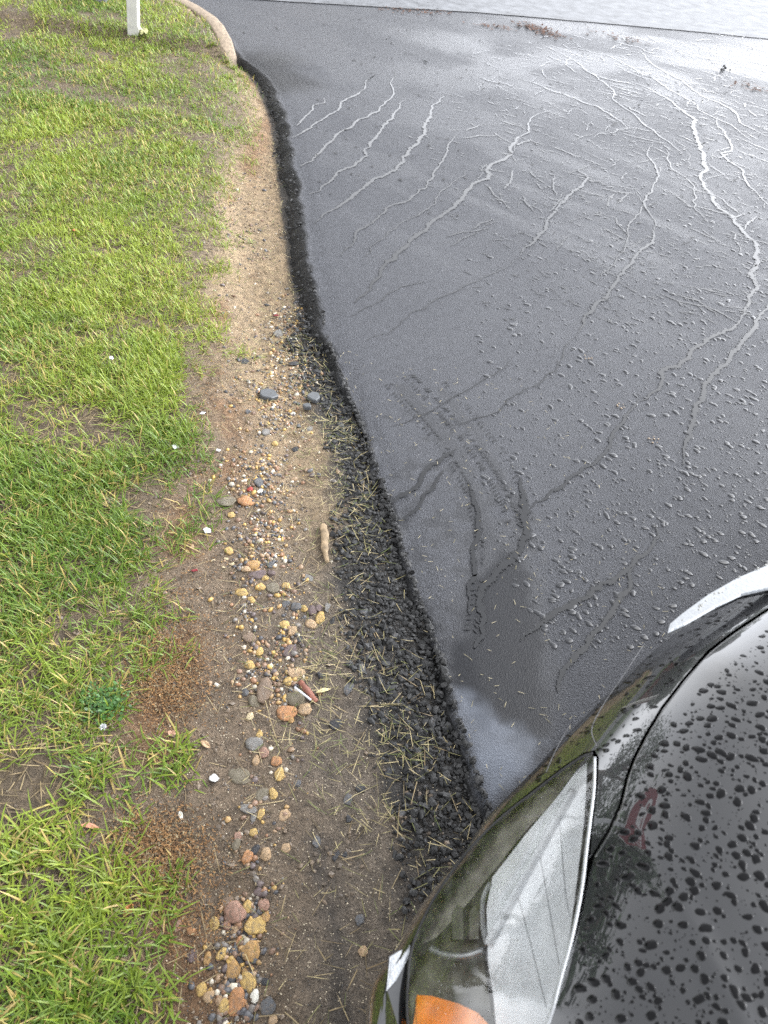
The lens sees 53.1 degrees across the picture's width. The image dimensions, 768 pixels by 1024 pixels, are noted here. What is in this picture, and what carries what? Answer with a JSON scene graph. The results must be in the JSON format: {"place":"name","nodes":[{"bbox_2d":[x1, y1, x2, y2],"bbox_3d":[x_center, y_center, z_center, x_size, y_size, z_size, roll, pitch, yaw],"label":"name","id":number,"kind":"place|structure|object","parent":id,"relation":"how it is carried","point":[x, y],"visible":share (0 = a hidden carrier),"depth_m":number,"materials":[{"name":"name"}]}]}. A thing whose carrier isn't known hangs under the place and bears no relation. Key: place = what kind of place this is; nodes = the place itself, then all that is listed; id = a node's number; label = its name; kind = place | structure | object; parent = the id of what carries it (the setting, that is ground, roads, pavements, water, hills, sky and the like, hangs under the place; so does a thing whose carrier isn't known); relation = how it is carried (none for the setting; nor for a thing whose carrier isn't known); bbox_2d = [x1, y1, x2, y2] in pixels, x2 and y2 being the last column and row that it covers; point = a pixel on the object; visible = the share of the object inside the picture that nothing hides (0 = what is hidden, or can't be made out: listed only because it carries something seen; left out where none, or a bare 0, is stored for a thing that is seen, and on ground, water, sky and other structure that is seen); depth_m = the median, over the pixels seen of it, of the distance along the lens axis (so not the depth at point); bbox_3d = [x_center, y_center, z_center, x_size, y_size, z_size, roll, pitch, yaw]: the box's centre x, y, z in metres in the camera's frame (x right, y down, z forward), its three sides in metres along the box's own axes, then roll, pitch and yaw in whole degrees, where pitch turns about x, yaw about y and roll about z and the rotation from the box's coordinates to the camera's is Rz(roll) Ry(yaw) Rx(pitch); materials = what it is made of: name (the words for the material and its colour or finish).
{"place":"outdoors","nodes":[
{"label":"outdoors","id":0,"kind":"place"},
{"bbox_2d":[0,0,480,1023],"bbox_3d":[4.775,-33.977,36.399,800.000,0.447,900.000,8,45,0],"label":"ground","id":1,"kind":"structure","parent":0,"point":[304,990],"depth_m":1.94,"materials":[{"name":"soil"}]},
{"bbox_2d":[80,823,98,828],"bbox_3d":[-0.590,0.630,1.541,0.038,0.008,0.012,12,35,-8],"label":"dead leaf","id":2,"kind":"object","parent":1,"relation":"on","point":[88,825],"visible":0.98,"depth_m":1.54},
{"bbox_2d":[73,676,137,724],"bbox_3d":[-0.627,0.423,1.717,0.127,0.023,0.118,33,50,23],"label":"clover","id":3,"kind":"object","parent":1,"relation":"on","point":[114,701],"visible":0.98,"depth_m":1.71,"materials":[{"name":"green plant"}]},
{"bbox_2d":[126,0,139,35],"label":"wooden post","id":4,"kind":"object","parent":1,"relation":"on","point":[133,17],"visible":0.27,"depth_m":4.97,"materials":[{"name":"white wood"}]},
{"bbox_2d":[0,0,266,1023],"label":"grass","id":5,"kind":"structure","parent":1,"relation":"on","point":[68,1002],"depth_m":2.25,"materials":[{"name":"plant"}]},
{"bbox_2d":[69,106,301,1023],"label":"leaf litter","id":6,"kind":"object","parent":1,"relation":"on","point":[165,835],"visible":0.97,"depth_m":1.58,"materials":[{"name":"plant"}]},
{"bbox_2d":[186,949,196,962],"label":"pebble","id":7,"kind":"object","parent":1,"relation":"on","point":[190,959],"visible":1,"depth_m":1.41,"materials":[{"name":"purple stone"}]},
{"bbox_2d":[196,982,206,996],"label":"pebble","id":8,"kind":"object","parent":1,"relation":"on","point":[201,987],"visible":1,"depth_m":1.38,"materials":[{"name":"yellow stone"}]},
{"bbox_2d":[174,0,236,65],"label":"kerb","id":9,"kind":"structure","parent":1,"relation":"on","point":[219,30],"depth_m":5.34,"materials":[{"name":"concrete"}]},
{"bbox_2d":[203,951,210,965],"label":"pebble","id":10,"kind":"object","parent":1,"relation":"on","point":[207,960],"visible":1,"depth_m":1.41,"materials":[{"name":"stone"}]},
{"bbox_2d":[202,990,214,1002],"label":"pebble","id":11,"kind":"object","parent":1,"relation":"on","point":[206,996],"visible":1,"depth_m":1.37,"materials":[{"name":"beige stone"}]},
{"bbox_2d":[209,916,218,930],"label":"pebble","id":12,"kind":"object","parent":1,"relation":"on","point":[216,922],"visible":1,"depth_m":1.46,"materials":[{"name":"yellow stone"}]},
{"bbox_2d":[209,774,218,781],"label":"pebble","id":13,"kind":"object","parent":1,"relation":"on","point":[214,777],"visible":1,"depth_m":1.66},
{"bbox_2d":[216,947,226,960],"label":"pebble","id":14,"kind":"object","parent":1,"relation":"on","point":[219,956],"visible":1,"depth_m":1.42,"materials":[{"name":"yellow stone"}]},
{"bbox_2d":[215,497,235,505],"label":"pebble","id":15,"kind":"object","parent":1,"relation":"on","point":[227,502],"visible":0.98,"depth_m":2.24,"materials":[{"name":"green stone"}]},
{"bbox_2d":[223,921,230,930],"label":"pebble","id":16,"kind":"object","parent":1,"relation":"on","point":[226,926],"visible":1,"depth_m":1.46,"materials":[{"name":"stone"}]},
{"bbox_2d":[221,897,234,907],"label":"pebble","id":17,"kind":"object","parent":1,"relation":"on","point":[227,899],"visible":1,"depth_m":1.50,"materials":[{"name":"brown stone"}]},
{"bbox_2d":[224,547,232,554],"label":"pebble","id":18,"kind":"object","parent":1,"relation":"on","point":[229,551],"visible":0.98,"depth_m":2.11,"materials":[{"name":"yellow stone"}]},
{"bbox_2d":[13,134,451,1023],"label":"soil clods","id":19,"kind":"object","parent":1,"relation":"on","point":[221,824],"visible":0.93,"depth_m":1.82,"materials":[{"name":"soil"}]},
{"bbox_2d":[226,959,240,978],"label":"pebble","id":20,"kind":"object","parent":1,"relation":"on","point":[233,967],"visible":1,"depth_m":1.41,"materials":[{"name":"stone"}]},
{"bbox_2d":[0,1,469,1023],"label":"straw","id":21,"kind":"object","parent":1,"relation":"on","point":[140,539],"visible":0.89,"depth_m":2.08,"materials":[{"name":"plant"}]},
{"bbox_2d":[223,900,246,923],"bbox_3d":[-0.288,0.771,1.481,0.047,0.028,0.042,-1,42,0],"label":"pebble","id":22,"kind":"object","parent":1,"relation":"on","point":[235,911],"visible":1,"depth_m":1.47,"materials":[{"name":"stone"}]},
{"bbox_2d":[231,838,240,850],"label":"pebble","id":23,"kind":"object","parent":1,"relation":"on","point":[235,844],"visible":1,"depth_m":1.57,"materials":[{"name":"grey stone"}]},
{"bbox_2d":[228,987,245,1015],"bbox_3d":[-0.264,0.877,1.374,0.034,0.017,0.046,0,52,-3],"label":"pebble","id":24,"kind":"object","parent":1,"relation":"on","point":[238,999],"visible":1,"depth_m":1.37,"materials":[{"name":"orange stone"}]},
{"bbox_2d":[228,768,250,783],"bbox_3d":[-0.314,0.576,1.675,0.056,0.012,0.040,18,44,12],"label":"pebble","id":25,"kind":"object","parent":1,"relation":"on","point":[238,776],"visible":1,"depth_m":1.67,"materials":[{"name":"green stone"}]},
{"bbox_2d":[235,588,247,595],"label":"pebble","id":26,"kind":"object","parent":1,"relation":"on","point":[241,592],"visible":1,"depth_m":2.02,"materials":[{"name":"yellow stone"}]},
{"bbox_2d":[237,495,254,505],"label":"pebble","id":27,"kind":"object","parent":1,"relation":"on","point":[245,500],"visible":1,"depth_m":2.25,"materials":[{"name":"orange stone"}]},
{"bbox_2d":[241,850,252,864],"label":"pebble","id":28,"kind":"object","parent":1,"relation":"on","point":[246,858],"visible":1,"depth_m":1.55,"materials":[{"name":"orange stone"}]},
{"bbox_2d":[243,900,251,912],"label":"pebble","id":29,"kind":"object","parent":1,"relation":"on","point":[245,906],"visible":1,"depth_m":1.49,"materials":[{"name":"yellow stone"}]},
{"bbox_2d":[241,970,256,993],"bbox_3d":[-0.248,0.858,1.400,0.030,0.015,0.039,-8,51,-11],"label":"pebble","id":30,"kind":"object","parent":1,"relation":"on","point":[249,983],"visible":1,"depth_m":1.40,"materials":[{"name":"yellow stone"}]},
{"bbox_2d":[242,632,255,642],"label":"pebble","id":31,"kind":"object","parent":1,"relation":"on","point":[248,637],"visible":1,"depth_m":1.92,"materials":[{"name":"brown stone"}]},
{"bbox_2d":[240,804,257,813],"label":"pebble","id":32,"kind":"object","parent":1,"relation":"on","point":[244,808],"visible":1,"depth_m":1.62,"materials":[{"name":"grey stone"}]},
{"bbox_2d":[244,660,254,668],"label":"pebble","id":33,"kind":"object","parent":1,"relation":"on","point":[251,664],"visible":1,"depth_m":1.86,"materials":[{"name":"yellow stone"}]},
{"bbox_2d":[240,940,259,961],"bbox_3d":[-0.248,0.822,1.435,0.036,0.018,0.036,-19,51,-24],"label":"pebble","id":34,"kind":"object","parent":1,"relation":"on","point":[249,950],"visible":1,"depth_m":1.43,"materials":[{"name":"stone"}]},
{"bbox_2d":[249,828,257,836],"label":"pebble","id":35,"kind":"object","parent":1,"relation":"on","point":[252,832],"visible":1,"depth_m":1.59,"materials":[{"name":"yellow stone"}]},
{"bbox_2d":[247,560,260,569],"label":"pebble","id":36,"kind":"object","parent":1,"relation":"on","point":[254,564],"visible":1,"depth_m":2.09,"materials":[{"name":"stone"}]},
{"bbox_2d":[245,737,262,750],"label":"pebble","id":37,"kind":"object","parent":1,"relation":"on","point":[253,743],"visible":1,"depth_m":1.72,"materials":[{"name":"grey stone"}]},
{"bbox_2d":[248,695,260,706],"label":"pebble","id":38,"kind":"object","parent":1,"relation":"on","point":[253,700],"visible":1,"depth_m":1.80,"materials":[{"name":"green stone"}]},
{"bbox_2d":[250,989,258,1003],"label":"pebble","id":39,"kind":"object","parent":1,"relation":"on","point":[254,995],"visible":1,"depth_m":1.38,"materials":[{"name":"white stone"}]},
{"bbox_2d":[244,915,265,934],"bbox_3d":[-0.245,0.792,1.469,0.042,0.012,0.040,22,39,13],"label":"pebble","id":40,"kind":"object","parent":1,"relation":"on","point":[255,926],"visible":1,"depth_m":1.46,"materials":[{"name":"yellow stone"}]},
{"bbox_2d":[251,844,259,854],"bbox_3d":[-0.262,0.687,1.564,0.016,0.007,0.026,12,37,16],"label":"asphalt chunk","id":41,"kind":"object","parent":1,"relation":"on","point":[255,849],"visible":1,"depth_m":1.56,"materials":[{"name":"black stone"}]},
{"bbox_2d":[252,754,259,765],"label":"pebble","id":42,"kind":"object","parent":1,"relation":"on","point":[255,760],"visible":1,"depth_m":1.70,"materials":[{"name":"beige stone"}]},
{"bbox_2d":[248,570,266,578],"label":"pebble","id":43,"kind":"object","parent":1,"relation":"on","point":[258,574],"visible":1,"depth_m":2.06,"materials":[{"name":"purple stone"}]},
{"bbox_2d":[253,887,261,897],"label":"pebble","id":44,"kind":"object","parent":1,"relation":"on","point":[257,892],"visible":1,"depth_m":1.51,"materials":[{"name":"purple stone"}]},
{"bbox_2d":[253,477,263,487],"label":"pebble","id":45,"kind":"object","parent":1,"relation":"on","point":[258,481],"visible":1,"depth_m":2.31,"materials":[{"name":"stone"}]},
{"bbox_2d":[255,647,263,655],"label":"pebble","id":46,"kind":"object","parent":1,"relation":"on","point":[259,651],"visible":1,"depth_m":1.90,"materials":[{"name":"yellow stone"}]},
{"bbox_2d":[257,808,264,819],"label":"pebble","id":47,"kind":"object","parent":1,"relation":"on","point":[261,813],"visible":1,"depth_m":1.61,"materials":[{"name":"yellow stone"}]},
{"bbox_2d":[255,788,268,801],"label":"pebble","id":48,"kind":"object","parent":1,"relation":"on","point":[261,793],"visible":1,"depth_m":1.65,"materials":[{"name":"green stone"}]},
{"bbox_2d":[258,899,269,910],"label":"pebble","id":49,"kind":"object","parent":1,"relation":"on","point":[264,904],"visible":1,"depth_m":1.49,"materials":[{"name":"stone"}]},
{"bbox_2d":[259,747,268,757],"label":"pebble","id":50,"kind":"object","parent":1,"relation":"on","point":[265,753],"visible":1,"depth_m":1.71,"materials":[{"name":"stone"}]},
{"bbox_2d":[256,677,272,704],"bbox_3d":[-0.283,0.425,1.826,0.042,0.020,0.072,-4,43,-5],"label":"pebble","id":51,"kind":"object","parent":1,"relation":"on","point":[263,692],"visible":1,"depth_m":1.82,"materials":[{"name":"brown stone"}]},
{"bbox_2d":[260,847,270,860],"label":"pebble","id":52,"kind":"object","parent":1,"relation":"on","point":[265,854],"visible":1,"depth_m":1.56,"materials":[{"name":"beige stone"}]},
{"bbox_2d":[261,911,269,921],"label":"pebble","id":53,"kind":"object","parent":1,"relation":"on","point":[265,918],"visible":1,"depth_m":1.48,"materials":[{"name":"stone"}]},
{"bbox_2d":[261,996,275,1014],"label":"pebble","id":54,"kind":"object","parent":1,"relation":"on","point":[268,1005],"visible":1,"depth_m":1.38,"materials":[{"name":"stone"}]},
{"bbox_2d":[260,388,278,400],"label":"pebble","id":55,"kind":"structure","parent":1,"relation":"on","point":[268,394],"depth_m":2.62,"materials":[{"name":"stone"}]},
{"bbox_2d":[265,582,278,592],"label":"pebble","id":56,"kind":"object","parent":1,"relation":"on","point":[272,587],"visible":1,"depth_m":2.04,"materials":[{"name":"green stone"}]},
{"bbox_2d":[268,1015,277,1023],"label":"pebble","id":57,"kind":"object","parent":1,"relation":"on","point":[273,1020],"visible":1,"depth_m":1.36,"materials":[{"name":"beige stone"}]},
{"bbox_2d":[269,787,277,798],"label":"pebble","id":58,"kind":"object","parent":1,"relation":"on","point":[273,793],"visible":1,"depth_m":1.65,"materials":[{"name":"yellow stone"}]},
{"bbox_2d":[271,756,281,765],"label":"pebble","id":59,"kind":"object","parent":1,"relation":"on","point":[275,761],"visible":1,"depth_m":1.70,"materials":[{"name":"orange stone"}]},
{"bbox_2d":[273,329,282,337],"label":"pebble","id":60,"kind":"object","parent":1,"relation":"on","point":[276,333],"visible":0.98,"depth_m":2.96,"materials":[{"name":"grey stone"}]},
{"bbox_2d":[274,767,283,780],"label":"pebble","id":61,"kind":"object","parent":1,"relation":"on","point":[280,777],"visible":1,"depth_m":1.68,"materials":[{"name":"yellow stone"}]},
{"bbox_2d":[214,169,345,484],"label":"stone chips","id":62,"kind":"object","parent":1,"relation":"on","point":[298,425],"visible":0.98,"depth_m":2.80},
{"bbox_2d":[279,620,289,627],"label":"pebble","id":63,"kind":"object","parent":1,"relation":"on","point":[284,623],"visible":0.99,"depth_m":1.96,"materials":[{"name":"yellow stone"}]},
{"bbox_2d":[279,809,290,820],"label":"pebble","id":64,"kind":"object","parent":1,"relation":"on","point":[282,817],"visible":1,"depth_m":1.62,"materials":[{"name":"beige stone"}]},
{"bbox_2d":[281,843,290,852],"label":"pebble","id":65,"kind":"object","parent":1,"relation":"on","point":[285,848],"visible":1,"depth_m":1.57,"materials":[{"name":"beige stone"}]},
{"bbox_2d":[277,705,296,720],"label":"pebble","id":66,"kind":"object","parent":1,"relation":"on","point":[284,711],"visible":1,"depth_m":1.79,"materials":[{"name":"orange stone"}]},
{"bbox_2d":[283,677,291,685],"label":"pebble","id":67,"kind":"object","parent":1,"relation":"on","point":[286,679],"visible":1,"depth_m":1.85,"materials":[{"name":"yellow stone"}]},
{"bbox_2d":[283,644,295,656],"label":"pebble","id":68,"kind":"object","parent":1,"relation":"on","point":[287,649],"visible":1,"depth_m":1.91,"materials":[{"name":"purple stone"}]},
{"bbox_2d":[288,626,297,636],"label":"pebble","id":69,"kind":"object","parent":1,"relation":"on","point":[292,630],"visible":1,"depth_m":1.95,"materials":[{"name":"beige stone"}]},
{"bbox_2d":[286,691,304,706],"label":"pebble","id":70,"kind":"object","parent":1,"relation":"on","point":[295,699],"visible":0.98,"depth_m":1.82,"materials":[{"name":"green stone"}]},
{"bbox_2d":[291,602,301,611],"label":"pebble","id":71,"kind":"object","parent":1,"relation":"on","point":[295,607],"visible":1,"depth_m":2.01,"materials":[{"name":"stone"}]},
{"bbox_2d":[288,668,304,677],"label":"pebble","id":72,"kind":"object","parent":1,"relation":"on","point":[292,673],"visible":1,"depth_m":1.87,"materials":[{"name":"beige stone"}]},
{"bbox_2d":[298,703,311,715],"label":"pebble","id":73,"kind":"object","parent":1,"relation":"on","point":[305,709],"visible":1,"depth_m":1.80,"materials":[{"name":"beige stone"}]},
{"bbox_2d":[303,403,310,409],"bbox_3d":[-0.260,-0.356,2.593,0.031,0.016,0.027,6,40,2],"label":"asphalt slab","id":74,"kind":"object","parent":1,"relation":"on","point":[306,406],"depth_m":2.58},
{"bbox_2d":[298,680,317,702],"bbox_3d":[-0.182,0.428,1.833,0.019,0.017,0.068,-28,55,-31],"label":"bark strip","id":75,"kind":"object","parent":1,"relation":"on","point":[306,689],"visible":0.98,"depth_m":1.83,"materials":[{"name":"wood"}]},
{"bbox_2d":[305,619,316,628],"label":"pebble","id":76,"kind":"object","parent":1,"relation":"on","point":[311,623],"visible":1,"depth_m":1.98,"materials":[{"name":"beige stone"}]},
{"bbox_2d":[307,605,316,614],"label":"pebble","id":77,"kind":"object","parent":1,"relation":"on","point":[311,609],"visible":1,"depth_m":2.01,"materials":[{"name":"purple stone"}]},
{"bbox_2d":[307,392,319,402],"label":"pebble","id":78,"kind":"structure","parent":1,"relation":"on","point":[313,397],"depth_m":2.62,"materials":[{"name":"stone"}]},
{"bbox_2d":[312,835,319,847],"bbox_3d":[-0.140,0.684,1.593,0.020,0.009,0.022,-30,56,-32],"label":"asphalt chunk","id":79,"kind":"object","parent":1,"relation":"on","point":[315,843],"visible":1,"depth_m":1.59,"materials":[{"name":"stone"}]},
{"bbox_2d":[315,611,324,623],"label":"pebble","id":80,"kind":"object","parent":1,"relation":"on","point":[319,618],"visible":1,"depth_m":2.00,"materials":[{"name":"yellow stone"}]},
{"bbox_2d":[320,523,328,562],"bbox_3d":[-0.167,0.085,2.170,0.026,0.015,0.150,0,46,-8],"label":"stick","id":81,"kind":"object","parent":1,"relation":"on","point":[324,538],"visible":1,"depth_m":2.17,"materials":[{"name":"wood"}]},
{"bbox_2d":[183,133,475,1023],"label":"grass clippings","id":82,"kind":"object","parent":1,"relation":"on","point":[289,739],"depth_m":1.87,"materials":[{"name":"plant"}]},
{"bbox_2d":[329,719,341,729],"bbox_3d":[-0.112,0.494,1.785,0.030,0.016,0.026,-13,49,-20],"label":"asphalt chunk","id":83,"kind":"object","parent":1,"relation":"on","point":[335,724],"visible":1,"depth_m":1.78,"materials":[{"name":"black stone"}]},
{"bbox_2d":[343,793,351,804],"bbox_3d":[-0.077,0.620,1.660,0.018,0.006,0.025,18,52,18],"label":"asphalt chunk","id":84,"kind":"object","parent":1,"relation":"on","point":[347,797],"visible":1,"depth_m":1.66,"materials":[{"name":"stone"}]},
{"bbox_2d":[343,682,353,695],"bbox_3d":[-0.086,0.424,1.854,0.022,0.012,0.042,23,49,8],"label":"asphalt chunk","id":85,"kind":"object","parent":1,"relation":"on","point":[347,690],"visible":1,"depth_m":1.85,"materials":[{"name":"stone"}]},
{"bbox_2d":[355,914,363,925],"bbox_3d":[-0.047,0.793,1.496,0.020,0.009,0.019,-20,51,-25],"label":"asphalt chunk","id":86,"kind":"object","parent":1,"relation":"on","point":[359,919],"visible":1,"depth_m":1.49,"materials":[{"name":"stone"}]},
{"bbox_2d":[356,784,365,792],"bbox_3d":[-0.051,0.606,1.683,0.021,0.009,0.021,-15,49,-21],"label":"asphalt chunk","id":87,"kind":"object","parent":1,"relation":"on","point":[360,789],"visible":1,"depth_m":1.68,"materials":[{"name":"black stone"}]},
{"bbox_2d":[358,945,367,956],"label":"pebble","id":88,"kind":"object","parent":1,"relation":"on","point":[361,951],"visible":1,"depth_m":1.46,"materials":[{"name":"beige stone"}]},
{"bbox_2d":[282,308,491,923],"bbox_3d":[-0.049,0.106,2.168,0.296,0.072,2.638,-4,46,-11],"label":"asphalt rubble","id":89,"kind":"object","parent":1,"relation":"on","point":[455,768],"visible":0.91,"depth_m":1.94,"materials":[{"name":"asphalt"}]},
{"bbox_2d":[384,767,392,775],"bbox_3d":[0.010,0.579,1.711,0.020,0.008,0.019,-19,51,-24],"label":"asphalt chunk","id":90,"kind":"object","parent":1,"relation":"on","point":[389,770],"visible":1,"depth_m":1.71,"materials":[{"name":"asphalt"}]},
{"bbox_2d":[185,294,345,1023],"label":"gravel","id":91,"kind":"structure","parent":0,"point":[229,985],"depth_m":1.99,"materials":[{"name":"gravel"}]},
{"bbox_2d":[218,998,228,1015],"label":"pebble","id":92,"kind":"object","parent":91,"relation":"on","point":[224,1003],"visible":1,"depth_m":1.36,"materials":[{"name":"yellow stone"}]},
{"bbox_2d":[121,211,470,1023],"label":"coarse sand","id":93,"kind":"structure","parent":0,"point":[275,699],"depth_m":1.73,"materials":[{"name":"sand"}]},
{"bbox_2d":[189,0,767,823],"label":"driveway","id":94,"kind":"structure","parent":0,"point":[317,54],"depth_m":3.21,"materials":[{"name":"asphalt"}]},
{"bbox_2d":[251,69,330,369],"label":"asphalt crumbs","id":95,"kind":"object","parent":94,"relation":"on","point":[317,354],"visible":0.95,"depth_m":3.55,"materials":[{"name":"asphalt"}]},
{"bbox_2d":[346,351,664,790],"bbox_3d":[0.400,0.060,2.253,0.720,0.001,1.939,-6,47,-14],"label":"chaff","id":96,"kind":"object","parent":94,"relation":"on","point":[515,569],"visible":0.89,"depth_m":2.15,"materials":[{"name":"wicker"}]},
{"bbox_2d":[243,2,767,264],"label":"dark debris","id":97,"kind":"object","parent":94,"relation":"on","point":[534,142],"visible":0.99,"depth_m":4.82,"materials":[{"name":"black"}]},
{"bbox_2d":[292,34,767,691],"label":"water","id":98,"kind":"structure","parent":94,"relation":"on","point":[514,554],"depth_m":3.42,"materials":[{"name":"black liquid"}]},
{"bbox_2d":[363,564,767,1023],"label":"black car","id":99,"kind":"object","parent":94,"relation":"on","point":[610,866],"visible":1,"depth_m":0.92,"materials":[{"name":"paint"}]},
{"bbox_2d":[378,6,767,91],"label":"dead leaves","id":100,"kind":"object","parent":94,"relation":"on","point":[533,28],"visible":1,"depth_m":6.43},
{"bbox_2d":[428,81,767,649],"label":"raindrops","id":101,"kind":"object","parent":94,"relation":"on","point":[572,611],"visible":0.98,"depth_m":2.50,"materials":[{"name":"grey"}]},
{"bbox_2d":[274,0,767,38],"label":"street","id":102,"kind":"structure","parent":0,"point":[745,18],"depth_m":7.17,"materials":[{"name":"asphalt"}]},
{"bbox_2d":[279,0,761,37],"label":"road joint","id":103,"kind":"object","parent":102,"relation":"on","point":[512,14],"visible":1,"depth_m":6.72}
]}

